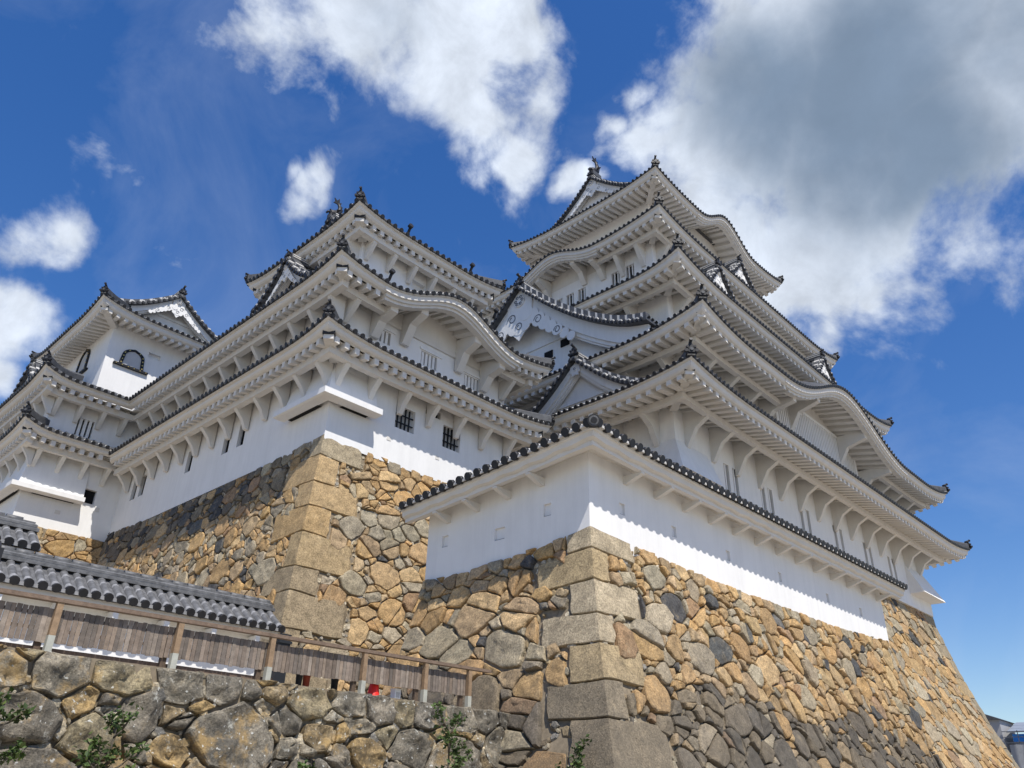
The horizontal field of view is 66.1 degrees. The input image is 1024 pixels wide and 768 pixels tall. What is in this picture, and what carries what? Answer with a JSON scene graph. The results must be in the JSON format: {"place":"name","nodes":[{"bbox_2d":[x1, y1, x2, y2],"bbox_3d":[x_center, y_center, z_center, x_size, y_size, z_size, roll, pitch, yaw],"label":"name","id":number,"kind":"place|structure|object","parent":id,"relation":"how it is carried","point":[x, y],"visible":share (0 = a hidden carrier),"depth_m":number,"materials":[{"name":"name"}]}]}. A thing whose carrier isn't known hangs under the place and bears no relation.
{"place":"outdoors","nodes":[
{"label":"outdoors","id":0,"kind":"place"},
{"bbox_2d":[0,541,285,675],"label":"tiled wall","id":1,"kind":"structure","parent":0,"point":[24,570],"depth_m":13.77,"materials":[{"name":"white paint"}]},
{"bbox_2d":[0,512,40,551],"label":"gate roof","id":2,"kind":"structure","parent":1,"relation":"on","point":[20,532],"depth_m":13.69,"materials":[{"name":"grey tile"}]},
{"bbox_2d":[295,674,302,684],"bbox_3d":[-2.996,4.172,11.054,0.104,0.200,0.106,-23,-37,38],"label":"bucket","id":3,"kind":"object","parent":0,"point":[299,678],"visible":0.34,"depth_m":11.03,"materials":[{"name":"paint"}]},
{"bbox_2d":[302,675,310,686],"bbox_3d":[-2.914,4.215,11.130,0.115,0.200,0.117,-23,-37,38],"label":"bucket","id":4,"kind":"object","parent":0,"point":[306,680],"visible":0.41,"depth_m":11.10,"materials":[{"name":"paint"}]},
{"bbox_2d":[331,679,338,689],"bbox_3d":[-2.585,4.391,11.432,0.115,0.190,0.117,-23,-37,38],"label":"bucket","id":5,"kind":"object","parent":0,"point":[334,683],"visible":0.56,"depth_m":11.41,"materials":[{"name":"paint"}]},
{"bbox_2d":[367,684,378,695],"bbox_3d":[-2.078,4.481,11.905,0.200,0.500,0.200,-23,-37,38],"label":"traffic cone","id":6,"kind":"object","parent":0,"point":[373,689],"visible":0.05,"depth_m":11.78,"materials":[{"name":"plastic"}]},
{"bbox_2d":[390,688,400,698],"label":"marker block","id":7,"kind":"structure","parent":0,"point":[395,692],"depth_m":12.09,"materials":[{"name":"white paint"}]},
{"bbox_2d":[0,0,1023,755],"label":"sky","id":8,"kind":"structure","parent":0,"point":[868,155],"materials":[{"name":"blue"}]},
{"bbox_2d":[985,714,1015,754],"bbox_3d":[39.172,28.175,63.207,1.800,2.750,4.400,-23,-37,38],"label":"distant house","id":9,"kind":"structure","parent":0,"point":[998,725],"depth_m":62.07,"materials":[{"name":"grey tile"}]},
{"bbox_2d":[1001,722,1023,744],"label":"work shed","id":10,"kind":"structure","parent":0,"point":[1017,727],"depth_m":61.09,"materials":[{"name":"metal"}]},
{"bbox_2d":[1010,745,1023,767],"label":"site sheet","id":11,"kind":"object","parent":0,"point":[1017,751],"visible":0.9,"depth_m":57.89,"materials":[{"name":"white"}]},
{"label":"ground","id":12,"kind":"structure","parent":0,"visible":0},
{"bbox_2d":[0,686,36,765],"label":"sapling","id":13,"kind":"object","parent":12,"relation":"on","point":[15,750],"visible":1,"depth_m":7.24,"materials":[{"name":"green plant"}]},
{"bbox_2d":[70,701,150,767],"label":"sapling","id":14,"kind":"object","parent":12,"relation":"on","point":[86,757],"visible":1,"depth_m":7.82,"materials":[{"name":"green plant"}]},
{"bbox_2d":[0,644,512,767],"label":"retaining wall","id":15,"kind":"structure","parent":12,"relation":"on","point":[191,719],"depth_m":9.55,"materials":[{"name":"stone"}]},
{"bbox_2d":[0,588,491,706],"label":"wooden fence","id":16,"kind":"object","parent":15,"relation":"on","point":[49,627],"visible":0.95,"depth_m":10.06,"materials":[{"name":"brown wood"}]},
{"bbox_2d":[297,760,317,767],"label":"sapling","id":17,"kind":"object","parent":12,"relation":"on","point":[301,765],"visible":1,"depth_m":9.24,"materials":[{"name":"green plant"}]},
{"bbox_2d":[431,701,472,767],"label":"sapling","id":18,"kind":"object","parent":12,"relation":"on","point":[458,759],"visible":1,"depth_m":10.73,"materials":[{"name":"green plant"}]},
{"bbox_2d":[555,734,591,767],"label":"sapling","id":19,"kind":"object","parent":12,"relation":"on","point":[578,750],"visible":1,"depth_m":11.33,"materials":[{"name":"green plant"}]},
{"bbox_2d":[381,526,943,767],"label":"front stone base","id":20,"kind":"object","parent":12,"relation":"on","point":[618,652],"visible":0.9,"depth_m":15.12,"materials":[{"name":"beige stone"}]},
{"bbox_2d":[398,414,907,640],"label":"plastered wall","id":21,"kind":"structure","parent":20,"relation":"on","point":[593,470],"depth_m":17.29,"materials":[{"name":"white paint"}]},
{"bbox_2d":[879,592,1019,767],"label":"keep stone base","id":22,"kind":"object","parent":12,"relation":"on","point":[959,729],"visible":0.52,"depth_m":38.53,"materials":[{"name":"beige stone"}]},
{"bbox_2d":[478,155,972,616],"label":"castle keep","id":23,"kind":"structure","parent":22,"relation":"on","point":[642,311],"depth_m":36.41,"materials":[{"name":"white paint"}]},
{"bbox_2d":[569,294,573,305],"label":"window","id":24,"kind":"structure","parent":23,"relation":"in","point":[571,298],"depth_m":42.13,"materials":[{"name":"white paint"}]},
{"bbox_2d":[580,288,585,301],"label":"window","id":25,"kind":"structure","parent":23,"relation":"in","point":[583,292],"depth_m":41.68,"materials":[{"name":"white paint"}]},
{"bbox_2d":[613,272,619,284],"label":"window","id":26,"kind":"structure","parent":23,"relation":"in","point":[616,277],"depth_m":40.28,"materials":[{"name":"white paint"}]},
{"bbox_2d":[628,265,633,277],"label":"window","id":27,"kind":"structure","parent":23,"relation":"in","point":[630,269],"depth_m":39.77,"materials":[{"name":"white paint"}]},
{"bbox_2d":[723,464,727,489],"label":"window","id":28,"kind":"structure","parent":23,"relation":"in","point":[723,464],"depth_m":30.90,"materials":[{"name":"white paint"}]},
{"bbox_2d":[732,469,736,494],"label":"window","id":29,"kind":"structure","parent":23,"relation":"in","point":[732,469],"depth_m":31.33,"materials":[{"name":"white paint"}]},
{"bbox_2d":[767,489,771,512],"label":"window","id":30,"kind":"structure","parent":23,"relation":"in","point":[767,489],"depth_m":33.17,"materials":[{"name":"white paint"}]},
{"bbox_2d":[773,407,857,475],"bbox_3d":[14.978,2.902,38.623,0.240,2.440,9.000,-23,-37,38],"label":"lattice window","id":31,"kind":"structure","parent":23,"relation":"in","point":[807,427],"depth_m":38.80,"materials":[{"name":"white paint"}]},
{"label":"terrace","id":32,"kind":"structure","parent":0,"visible":0},
{"bbox_2d":[34,526,104,563],"bbox_3d":[-20.426,10.144,31.074,10.191,7.450,5.797,-23,-37,38],"label":"corner keep stone base","id":33,"kind":"object","parent":32,"relation":"on","point":[66,545],"visible":0.09,"depth_m":30.39,"materials":[{"name":"beige stone"}]},
{"bbox_2d":[0,282,217,541],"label":"corner keep","id":34,"kind":"structure","parent":33,"relation":"on","point":[67,414],"depth_m":32.19,"materials":[{"name":"white paint"}]},
{"bbox_2d":[74,418,92,437],"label":"window","id":35,"kind":"structure","parent":34,"relation":"in","point":[83,428],"depth_m":32.11,"materials":[{"name":"white paint"}]},
{"bbox_2d":[76,349,90,373],"bbox_3d":[-20.209,-1.032,37.012,1.875,1.450,0.140,-23,-37,38],"label":"bell window","id":36,"kind":"structure","parent":34,"relation":"in","point":[82,365],"depth_m":37.02,"materials":[{"name":"white paint"}]},
{"bbox_2d":[84,490,94,503],"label":"window","id":37,"kind":"structure","parent":34,"relation":"in","point":[89,495],"depth_m":31.82,"materials":[{"name":"black"}]},
{"bbox_2d":[113,349,147,375],"bbox_3d":[-17.181,-1.115,35.682,0.140,1.000,1.545,-23,-37,38],"label":"bell window","id":38,"kind":"structure","parent":34,"relation":"in","point":[133,360],"depth_m":35.68,"materials":[{"name":"black wood"}]},
{"bbox_2d":[148,354,158,360],"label":"window","id":39,"kind":"structure","parent":34,"relation":"in","point":[150,356],"depth_m":36.69,"materials":[{"name":"white paint"}]},
{"bbox_2d":[97,434,446,694],"bbox_3d":[-7.885,8.359,27.276,16.787,7.937,10.575,-23,-37,38],"label":"keep stone base","id":40,"kind":"object","parent":32,"relation":"on","point":[318,539],"visible":0.4,"depth_m":22.10,"materials":[{"name":"beige stone"}]},
{"bbox_2d":[96,186,555,533],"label":"keep","id":41,"kind":"structure","parent":40,"relation":"on","point":[365,327],"depth_m":26.50,"materials":[{"name":"white paint"}]},
{"bbox_2d":[240,430,244,444],"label":"window","id":42,"kind":"structure","parent":41,"relation":"in","point":[243,434],"depth_m":26.52,"materials":[{"name":"black metal"}]},
{"bbox_2d":[378,331,388,344],"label":"window","id":43,"kind":"structure","parent":41,"relation":"in","point":[383,338],"depth_m":25.96,"materials":[{"name":"white paint"}]},
{"bbox_2d":[394,407,412,432],"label":"window","id":44,"kind":"structure","parent":41,"relation":"in","point":[403,422],"depth_m":25.14,"materials":[{"name":"black metal"}]},
{"bbox_2d":[412,283,421,290],"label":"window","id":45,"kind":"structure","parent":41,"relation":"in","point":[417,288],"depth_m":28.27,"materials":[{"name":"white paint"}]},
{"bbox_2d":[420,352,434,369],"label":"window","id":46,"kind":"structure","parent":41,"relation":"in","point":[429,361],"depth_m":27.16,"materials":[{"name":"white paint"}]},
{"bbox_2d":[442,427,458,451],"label":"window","id":47,"kind":"structure","parent":41,"relation":"in","point":[448,442],"depth_m":26.38,"materials":[{"name":"black metal"}]},
{"bbox_2d":[464,375,476,390],"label":"window","id":48,"kind":"structure","parent":41,"relation":"in","point":[469,382],"depth_m":28.44,"materials":[{"name":"white paint"}]},
{"bbox_2d":[271,633,291,682],"bbox_3d":[-3.792,4.589,12.753,0.240,1.020,0.240,-23,-37,38],"label":"equipment box","id":49,"kind":"object","parent":32,"relation":"on","point":[279,677],"visible":0.31,"depth_m":12.66,"materials":[{"name":"metal"}]}
]}

